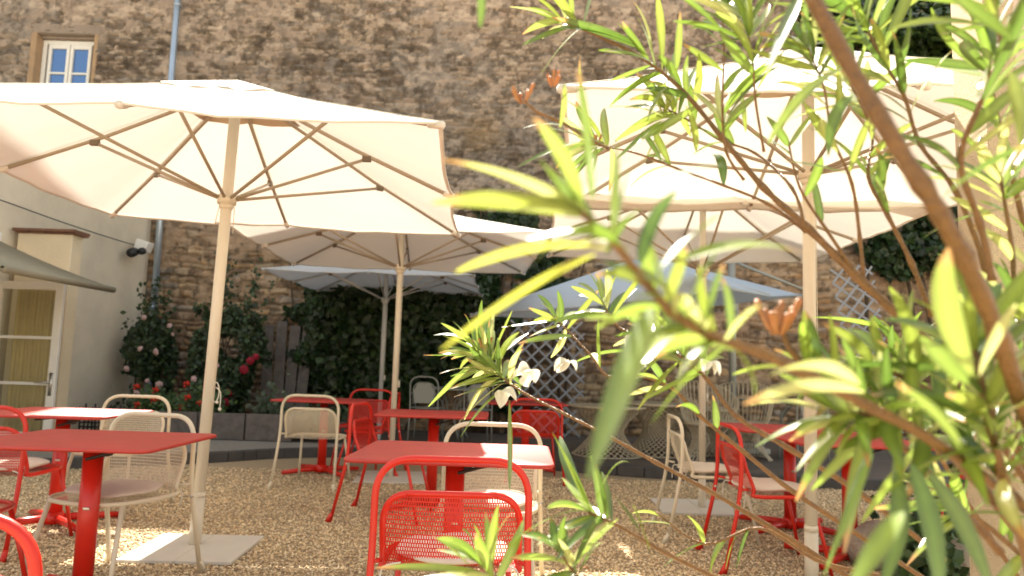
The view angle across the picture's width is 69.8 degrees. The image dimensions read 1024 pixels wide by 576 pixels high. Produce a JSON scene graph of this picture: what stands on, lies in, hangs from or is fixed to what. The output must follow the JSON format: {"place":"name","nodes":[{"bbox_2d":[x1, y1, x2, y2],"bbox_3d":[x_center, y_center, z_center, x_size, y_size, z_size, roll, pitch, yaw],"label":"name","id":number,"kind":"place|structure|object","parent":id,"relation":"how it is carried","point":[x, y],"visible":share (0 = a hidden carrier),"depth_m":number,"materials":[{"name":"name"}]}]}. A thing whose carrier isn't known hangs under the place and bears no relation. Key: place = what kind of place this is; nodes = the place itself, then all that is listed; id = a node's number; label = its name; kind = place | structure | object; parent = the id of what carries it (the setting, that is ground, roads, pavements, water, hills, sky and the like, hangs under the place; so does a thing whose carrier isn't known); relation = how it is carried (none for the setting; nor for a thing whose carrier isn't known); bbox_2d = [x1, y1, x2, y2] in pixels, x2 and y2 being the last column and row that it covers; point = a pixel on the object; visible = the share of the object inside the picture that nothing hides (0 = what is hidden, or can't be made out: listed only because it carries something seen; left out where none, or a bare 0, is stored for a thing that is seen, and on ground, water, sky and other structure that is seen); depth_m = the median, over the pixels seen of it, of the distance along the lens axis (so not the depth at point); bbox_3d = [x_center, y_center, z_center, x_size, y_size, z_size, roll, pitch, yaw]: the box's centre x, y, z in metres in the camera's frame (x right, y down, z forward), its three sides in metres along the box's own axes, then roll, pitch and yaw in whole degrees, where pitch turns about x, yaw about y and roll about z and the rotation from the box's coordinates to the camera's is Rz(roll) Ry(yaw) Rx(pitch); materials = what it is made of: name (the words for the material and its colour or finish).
{"place":"outdoors","nodes":[
{"label":"outdoors","id":0,"kind":"place"},
{"bbox_2d":[0,457,914,575],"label":"gravel ground","id":1,"kind":"structure","parent":0,"point":[287,463],"depth_m":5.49,"materials":[{"name":"beige gravel"}]},
{"bbox_2d":[0,499,27,575],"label":"garden chair","id":2,"kind":"object","parent":1,"relation":"on","point":[9,505],"visible":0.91,"depth_m":3.42,"materials":[{"name":"red metal"}]},
{"bbox_2d":[0,514,42,575],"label":"garden chair","id":3,"kind":"object","parent":1,"relation":"on","point":[20,534],"visible":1,"depth_m":1.44,"materials":[{"name":"red metal"}]},
{"bbox_2d":[0,405,72,562],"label":"garden chair","id":4,"kind":"object","parent":1,"relation":"on","point":[23,462],"visible":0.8,"depth_m":4.18,"materials":[{"name":"red metal"}]},
{"bbox_2d":[0,457,49,472],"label":"seat cushion","id":5,"kind":"object","parent":4,"relation":"on","point":[34,462],"visible":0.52,"depth_m":4.36,"materials":[{"name":"fabric"}]},
{"bbox_2d":[0,172,151,429],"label":"rendered annex","id":6,"kind":"object","parent":1,"relation":"on","point":[74,238],"visible":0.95,"depth_m":10.29,"materials":[{"name":"paint"}]},
{"bbox_2d":[0,281,66,435],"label":"glazed door","id":7,"kind":"structure","parent":6,"relation":"attached to","point":[36,336],"depth_m":8.40,"materials":[{"name":"white paint"}]},
{"bbox_2d":[0,232,115,292],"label":"door awning","id":8,"kind":"object","parent":6,"relation":"attached to","point":[14,261],"depth_m":7.62,"materials":[{"name":"grey fabric"}]},
{"bbox_2d":[126,239,153,256],"bbox_3d":[-5.746,-0.605,11.307,0.288,0.322,0.403,2,-6,0],"label":"wall floodlight","id":9,"kind":"object","parent":6,"relation":"attached to","point":[141,247],"depth_m":11.31,"materials":[{"name":"white paint"}]},
{"bbox_2d":[0,407,152,532],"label":"bistro table","id":10,"kind":"object","parent":1,"relation":"on","point":[65,418],"visible":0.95,"depth_m":4.86,"materials":[{"name":"red metal"}]},
{"bbox_2d":[0,429,216,575],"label":"bistro table","id":11,"kind":"object","parent":1,"relation":"on","point":[95,447],"visible":1,"depth_m":3.39,"materials":[{"name":"red metal"}]},
{"bbox_2d":[19,411,206,575],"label":"garden chair","id":12,"kind":"object","parent":1,"relation":"on","point":[111,555],"visible":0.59,"depth_m":3.88,"materials":[{"name":"beige metal"}]},
{"bbox_2d":[64,479,182,505],"bbox_3d":[-2.002,1.050,3.708,0.478,0.143,0.419,0,-6,13],"label":"seat cushion","id":13,"kind":"object","parent":12,"relation":"on","point":[116,488],"visible":0.84,"depth_m":3.63,"materials":[{"name":"fabric"}]},
{"bbox_2d":[66,394,175,519],"bbox_3d":[-2.918,1.224,5.450,0.611,0.841,0.669,2,-6,2],"label":"garden chair","id":14,"kind":"object","parent":1,"relation":"on","point":[136,421],"visible":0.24,"depth_m":5.66,"materials":[{"name":"beige metal"}]},
{"bbox_2d":[0,80,460,564],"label":"parasol","id":15,"kind":"object","parent":1,"relation":"on","point":[224,155],"visible":0.98,"depth_m":4.70,"materials":[{"name":"fabric"}]},
{"bbox_2d":[267,394,350,491],"bbox_3d":[-1.822,1.402,6.806,0.611,0.841,0.669,1,-6,4],"label":"garden chair","id":16,"kind":"object","parent":1,"relation":"on","point":[302,435],"visible":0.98,"depth_m":6.64,"materials":[{"name":"beige metal"}]},
{"bbox_2d":[270,397,375,476],"bbox_3d":[-1.928,1.508,7.496,0.880,0.734,0.770,1,-6,6],"label":"bistro table","id":17,"kind":"object","parent":1,"relation":"on","point":[320,466],"visible":0.72,"depth_m":7.43,"materials":[{"name":"red metal"}]},
{"bbox_2d":[330,388,391,469],"bbox_3d":[-1.644,1.558,8.214,0.611,0.841,0.669,1,-6,8],"label":"garden chair","id":18,"kind":"object","parent":1,"relation":"on","point":[344,425],"visible":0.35,"depth_m":8.41,"materials":[{"name":"red metal"}]},
{"bbox_2d":[336,392,406,475],"bbox_3d":[-1.429,1.502,7.628,0.669,0.841,0.611,2,-6,2],"label":"garden chair","id":19,"kind":"object","parent":1,"relation":"on","point":[382,427],"visible":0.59,"depth_m":7.42,"materials":[{"name":"red metal"}]},
{"bbox_2d":[261,265,482,440],"bbox_3d":[-1.787,0.834,10.163,2.628,2.669,2.628,2,-6,0],"label":"parasol","id":20,"kind":"object","parent":1,"relation":"on","point":[318,278],"visible":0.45,"depth_m":10.25,"materials":[{"name":"fabric"}]},
{"bbox_2d":[324,402,431,524],"bbox_3d":[-0.959,1.292,5.515,0.669,0.841,0.611,1,-6,6],"label":"garden chair","id":21,"kind":"object","parent":1,"relation":"on","point":[369,438],"visible":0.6,"depth_m":5.48,"materials":[{"name":"red metal"}]},
{"bbox_2d":[230,215,554,483],"bbox_3d":[-1.166,0.498,7.445,2.828,2.799,2.828,2,-6,-4],"label":"parasol","id":22,"kind":"object","parent":1,"relation":"on","point":[399,254],"visible":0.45,"depth_m":7.88,"materials":[{"name":"fabric"}]},
{"bbox_2d":[373,409,488,510],"bbox_3d":[-0.643,1.382,5.935,0.880,0.734,0.770,2,-6,-1],"label":"bistro table","id":23,"kind":"object","parent":1,"relation":"on","point":[436,418],"visible":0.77,"depth_m":5.88,"materials":[{"name":"red metal"}]},
{"bbox_2d":[366,455,531,575],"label":"garden chair","id":24,"kind":"object","parent":1,"relation":"on","point":[385,552],"visible":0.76,"depth_m":2.50,"materials":[{"name":"red metal"}]},
{"bbox_2d":[379,532,518,575],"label":"seat cushion","id":25,"kind":"object","parent":24,"relation":"on","point":[455,561],"visible":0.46,"depth_m":2.56,"materials":[{"name":"fabric"}]},
{"bbox_2d":[344,440,553,572],"bbox_3d":[-0.270,1.118,3.350,0.880,0.734,0.770,2,-6,1],"label":"bistro table","id":26,"kind":"object","parent":1,"relation":"on","point":[523,456],"visible":0.58,"depth_m":3.33,"materials":[{"name":"red metal"}]},
{"bbox_2d":[0,0,961,441],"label":"stone house","id":27,"kind":"structure","parent":1,"relation":"on","point":[456,68],"depth_m":12.40,"materials":[{"name":"brown stone"}]},
{"bbox_2d":[39,40,93,82],"bbox_3d":[-7.584,-3.553,12.564,0.960,1.380,0.085,2,-6,0],"label":"window","id":28,"kind":"structure","parent":27,"relation":"in","point":[62,61],"depth_m":12.58,"materials":[{"name":"white paint"}]},
{"bbox_2d":[143,0,181,394],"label":"downpipe","id":29,"kind":"object","parent":27,"relation":"attached to","point":[177,5],"visible":0.28,"depth_m":12.19,"materials":[{"name":"metal"}]},
{"bbox_2d":[454,207,505,432],"bbox_3d":[-0.533,0.438,11.900,1.127,3.805,0.142,2,-6,0],"label":"ivy sprig","id":30,"kind":"object","parent":27,"relation":"attached to","point":[476,429],"visible":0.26,"depth_m":11.81,"materials":[{"name":"green plant"}]},
{"bbox_2d":[499,226,585,433],"bbox_3d":[0.373,0.649,11.815,1.720,3.430,0.279,2,-6,0],"label":"ivy","id":31,"kind":"object","parent":27,"relation":"attached to","point":[542,264],"visible":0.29,"depth_m":11.82,"materials":[{"name":"green plant"}]},
{"bbox_2d":[797,0,951,56],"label":"wall top ivy","id":32,"kind":"object","parent":27,"relation":"attached to","point":[920,9],"depth_m":11.79,"materials":[{"name":"green plant"}]},
{"bbox_2d":[854,29,957,434],"bbox_3d":[7.436,-0.988,11.645,3.969,7.079,1.045,2,-6,0],"label":"ivy","id":33,"kind":"object","parent":27,"relation":"attached to","point":[884,253],"visible":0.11,"depth_m":11.75,"materials":[{"name":"green plant"}]},
{"bbox_2d":[2,447,966,492],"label":"kerb","id":34,"kind":"structure","parent":1,"relation":"on","point":[581,467],"depth_m":7.91,"materials":[{"name":"stone"}]},
{"bbox_2d":[431,421,544,575],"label":"garden chair","id":35,"kind":"object","parent":1,"relation":"on","point":[537,476],"visible":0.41,"depth_m":3.97,"materials":[{"name":"beige metal"}]},
{"bbox_2d":[464,489,532,508],"bbox_3d":[-0.119,1.112,3.748,0.478,0.143,0.419,2,-6,2],"label":"seat cushion","id":36,"kind":"object","parent":35,"relation":"on","point":[518,497],"visible":0.27,"depth_m":3.71,"materials":[{"name":"fabric"}]},
{"bbox_2d":[488,400,568,472],"bbox_3d":[0.149,1.650,8.222,0.880,0.734,0.770,2,-6,-3],"label":"bistro table","id":37,"kind":"object","parent":1,"relation":"on","point":[527,405],"visible":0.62,"depth_m":8.17,"materials":[{"name":"red metal"}]},
{"bbox_2d":[504,398,565,485],"bbox_3d":[0.224,1.539,7.492,0.611,0.841,0.669,2,-6,-2],"label":"garden chair","id":38,"kind":"object","parent":1,"relation":"on","point":[529,434],"visible":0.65,"depth_m":7.33,"materials":[{"name":"red metal"}]},
{"bbox_2d":[376,0,1023,575],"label":"oleander shrub","id":39,"kind":"object","parent":1,"relation":"on","point":[978,330],"visible":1,"depth_m":0.69,"materials":[{"name":"green plant"}]},
{"bbox_2d":[648,413,760,545],"bbox_3d":[1.351,1.331,5.214,0.669,0.841,0.611,2,-6,2],"label":"garden chair","id":40,"kind":"object","parent":1,"relation":"on","point":[680,458],"visible":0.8,"depth_m":5.01,"materials":[{"name":"beige metal"}]},
{"bbox_2d":[672,461,738,487],"bbox_3d":[1.385,1.315,5.215,0.419,0.143,0.478,2,-6,2],"label":"seat cushion","id":41,"kind":"object","parent":40,"relation":"on","point":[704,467],"visible":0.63,"depth_m":5.09,"materials":[{"name":"fabric"}]},
{"bbox_2d":[546,194,926,516],"bbox_3d":[1.627,0.445,6.274,2.688,2.829,2.689,2,-6,2],"label":"parasol","id":42,"kind":"object","parent":1,"relation":"on","point":[674,229],"visible":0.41,"depth_m":6.47,"materials":[{"name":"fabric"}]},
{"bbox_2d":[556,47,956,575],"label":"parasol","id":43,"kind":"object","parent":1,"relation":"on","point":[934,121],"visible":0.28,"depth_m":4.48,"materials":[{"name":"fabric"}]},
{"bbox_2d":[695,422,833,575],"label":"garden chair","id":44,"kind":"object","parent":1,"relation":"on","point":[742,466],"visible":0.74,"depth_m":4.35,"materials":[{"name":"red metal"}]},
{"bbox_2d":[722,477,799,507],"bbox_3d":[1.558,1.244,4.499,0.419,0.143,0.478,2,-6,1],"label":"seat cushion","id":45,"kind":"object","parent":44,"relation":"on","point":[766,484],"visible":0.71,"depth_m":4.38,"materials":[{"name":"fabric"}]},
{"bbox_2d":[723,422,856,535],"bbox_3d":[2.077,1.418,5.488,0.880,0.734,0.770,1,-6,4],"label":"bistro table","id":46,"kind":"object","parent":1,"relation":"on","point":[789,475],"visible":0.35,"depth_m":5.45,"materials":[{"name":"red metal"}]},
{"bbox_2d":[760,433,933,569],"bbox_3d":[2.120,1.327,4.613,0.880,0.734,0.770,2,-6,-3],"label":"bistro table","id":47,"kind":"object","parent":1,"relation":"on","point":[839,554],"visible":0.25,"depth_m":4.59,"materials":[{"name":"red metal"}]},
{"bbox_2d":[846,520,905,570],"bbox_3d":[2.222,1.567,4.484,0.343,0.277,0.305,2,-6,-5],"label":"rock","id":48,"kind":"object","parent":1,"relation":"on","point":[855,546],"visible":0.3,"depth_m":4.48,"materials":[{"name":"stone"}]},
{"bbox_2d":[865,459,964,537],"bbox_3d":[2.809,1.409,4.665,1.018,0.697,0.997,-4,-8,44],"label":"bed plant","id":49,"kind":"object","parent":1,"relation":"on","point":[873,515],"visible":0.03,"depth_m":4.81,"materials":[{"name":"green plant"}]},
{"bbox_2d":[892,499,969,575],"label":"bed plant","id":50,"kind":"object","parent":1,"relation":"on","point":[919,563],"visible":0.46,"depth_m":4.12,"materials":[{"name":"green plant"}]},
{"bbox_2d":[906,475,966,515],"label":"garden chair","id":51,"kind":"object","parent":1,"relation":"on","point":[961,477],"depth_m":4.90,"materials":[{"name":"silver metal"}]},
{"bbox_2d":[951,538,969,575],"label":"rock","id":52,"kind":"object","parent":1,"relation":"on","point":[966,562],"visible":0.09,"depth_m":4.16,"materials":[{"name":"stone"}]},
{"bbox_2d":[951,0,1023,575],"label":"ochre pilaster","id":53,"kind":"object","parent":1,"relation":"on","point":[965,86],"visible":0.16,"depth_m":2.42,"materials":[{"name":"beige paint"}]},
{"bbox_2d":[96,429,965,481],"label":"terrace","id":54,"kind":"structure","parent":0,"point":[881,464],"depth_m":9.66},
{"bbox_2d":[0,440,365,457],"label":"gravel strip","id":55,"kind":"object","parent":54,"relation":"on","point":[221,445],"visible":0.04,"depth_m":8.89,"materials":[{"name":"grey gravel"}]},
{"bbox_2d":[150,411,313,441],"bbox_3d":[-3.734,1.845,9.984,1.950,0.340,0.870,2,-6,0],"label":"planter box","id":56,"kind":"object","parent":54,"relation":"on","point":[243,426],"visible":0.63,"depth_m":9.56,"materials":[{"name":"concrete"}]},
{"bbox_2d":[169,381,243,412],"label":"geranium plant","id":57,"kind":"object","parent":56,"relation":"in","point":[194,404],"visible":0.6,"depth_m":9.79,"materials":[{"name":"green plant"}]},
{"bbox_2d":[245,373,298,418],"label":"bed plant","id":58,"kind":"object","parent":56,"relation":"in","point":[267,406],"visible":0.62,"depth_m":9.87,"materials":[{"name":"green plant"}]},
{"bbox_2d":[106,428,368,441],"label":"bed soil","id":59,"kind":"structure","parent":54,"relation":"on","point":[312,439],"depth_m":9.88,"materials":[{"name":"brown soil"}]},
{"bbox_2d":[107,377,152,429],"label":"bed plant","id":60,"kind":"object","parent":59,"relation":"on","point":[133,400],"visible":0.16,"depth_m":10.29,"materials":[{"name":"green plant"}]},
{"bbox_2d":[78,404,184,430],"bbox_3d":[-5.205,1.791,10.050,1.469,0.376,0.063,2,-6,0],"label":"woven border","id":61,"kind":"object","parent":59,"relation":"on","point":[98,423],"visible":0.2,"depth_m":10.04,"materials":[{"name":"wicker"}]},
{"bbox_2d":[119,276,181,418],"bbox_3d":[-5.423,0.954,11.088,0.949,2.251,0.819,2,-6,0],"label":"rose bush","id":62,"kind":"object","parent":59,"relation":"on","point":[148,352],"visible":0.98,"depth_m":10.97,"materials":[{"name":"green plant"}]},
{"bbox_2d":[123,379,187,410],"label":"geranium plant","id":63,"kind":"object","parent":59,"relation":"on","point":[155,404],"visible":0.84,"depth_m":9.90,"materials":[{"name":"green plant"}]},
{"bbox_2d":[184,251,278,412],"bbox_3d":[-4.132,0.743,10.859,1.330,2.704,0.910,2,-6,0],"label":"rose bush","id":64,"kind":"object","parent":59,"relation":"on","point":[236,374],"visible":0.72,"depth_m":10.72,"materials":[{"name":"green plant"}]},
{"bbox_2d":[260,321,309,415],"bbox_3d":[-3.556,1.331,11.526,0.798,1.615,0.090,2,-6,-3],"label":"board panel","id":65,"kind":"object","parent":59,"relation":"on","point":[279,361],"visible":0.49,"depth_m":11.53,"materials":[{"name":"grey wood"}]},
{"bbox_2d":[299,382,361,436],"bbox_3d":[-2.533,1.693,10.302,0.900,0.764,0.818,2,-6,0],"label":"bed plant","id":66,"kind":"object","parent":59,"relation":"on","point":[344,416],"visible":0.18,"depth_m":10.21,"materials":[{"name":"green plant"}]},
{"bbox_2d":[329,420,347,438],"bbox_3d":[-2.361,1.944,10.043,0.299,0.241,0.299,2,-6,0],"label":"plant pot","id":67,"kind":"object","parent":59,"relation":"on","point":[342,431],"visible":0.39,"depth_m":9.94,"materials":[{"name":"stone"}]},
{"bbox_2d":[282,209,539,433],"bbox_3d":[-1.655,0.301,11.568,4.138,3.952,0.851,2,-6,0],"label":"ivy","id":68,"kind":"object","parent":59,"relation":"on","point":[340,346],"visible":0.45,"depth_m":11.41,"materials":[{"name":"green plant"}]},
{"bbox_2d":[407,376,444,440],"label":"metal garden chair","id":69,"kind":"object","parent":54,"relation":"on","point":[423,392],"visible":0.8,"depth_m":10.11,"materials":[{"name":"grey metal"}]},
{"bbox_2d":[432,386,470,436],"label":"metal garden table","id":70,"kind":"object","parent":54,"relation":"on","point":[456,388],"visible":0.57,"depth_m":10.69,"materials":[{"name":"grey metal"}]},
{"bbox_2d":[457,378,493,443],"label":"metal garden chair","id":71,"kind":"object","parent":54,"relation":"on","point":[470,395],"visible":0.58,"depth_m":10.02,"materials":[{"name":"grey"}]},
{"bbox_2d":[507,319,584,436],"bbox_3d":[0.538,1.407,11.474,1.204,1.807,0.025,2,-6,0],"label":"lattice panel","id":72,"kind":"object","parent":54,"relation":"on","point":[552,364],"visible":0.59,"depth_m":11.48,"materials":[{"name":"grey wood"}]},
{"bbox_2d":[569,403,646,459],"bbox_3d":[1.195,1.783,9.217,0.976,0.615,0.976,2,-6,0],"label":"wire table","id":73,"kind":"object","parent":54,"relation":"on","point":[596,406],"visible":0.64,"depth_m":9.05,"materials":[{"name":"grey metal"}]},
{"bbox_2d":[469,260,802,453],"bbox_3d":[1.891,0.712,9.406,3.065,2.979,4.081,-2,-7,34],"label":"cantilever parasol","id":74,"kind":"object","parent":54,"relation":"on","point":[742,291],"visible":0.42,"depth_m":8.63,"materials":[{"name":"white fabric"}]},
{"bbox_2d":[625,401,697,458],"bbox_3d":[1.895,1.811,9.468,0.976,0.654,0.976,2,-6,0],"label":"wire table","id":75,"kind":"object","parent":54,"relation":"on","point":[646,432],"visible":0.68,"depth_m":9.28,"materials":[{"name":"grey metal"}]},
{"bbox_2d":[663,406,732,455],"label":"wire table","id":76,"kind":"object","parent":54,"relation":"on","point":[685,426],"visible":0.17,"depth_m":9.65,"materials":[{"name":"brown metal"}]},
{"bbox_2d":[678,380,738,461],"bbox_3d":[2.389,1.623,9.021,0.738,0.964,0.669,4,-6,-20],"label":"wire armchair","id":77,"kind":"object","parent":54,"relation":"on","point":[692,426],"visible":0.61,"depth_m":9.07,"materials":[{"name":"brown metal"}]},
{"bbox_2d":[713,381,773,461],"bbox_3d":[2.942,1.672,9.319,0.738,0.964,0.669,0,-6,20],"label":"wire armchair","id":78,"kind":"object","parent":54,"relation":"on","point":[756,436],"visible":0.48,"depth_m":9.42,"materials":[{"name":"brown metal"}]},
{"bbox_2d":[739,398,792,455],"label":"metal garden table","id":79,"kind":"object","parent":54,"relation":"on","point":[784,412],"visible":0.32,"depth_m":9.68,"materials":[{"name":"grey metal"}]},
{"bbox_2d":[779,394,829,463],"bbox_3d":[3.649,1.712,9.177,0.498,0.892,0.511,2,-6,-5],"label":"metal garden chair","id":80,"kind":"object","parent":54,"relation":"on","point":[801,409],"visible":0.26,"depth_m":8.96,"materials":[{"name":"grey"}]},
{"bbox_2d":[830,265,903,433],"bbox_3d":[5.410,0.965,11.211,0.632,2.657,0.025,-8,-7,7],"label":"lattice panel","id":81,"kind":"object","parent":54,"relation":"on","point":[854,298],"visible":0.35,"depth_m":11.31,"materials":[{"name":"grey wood"}]}
]}

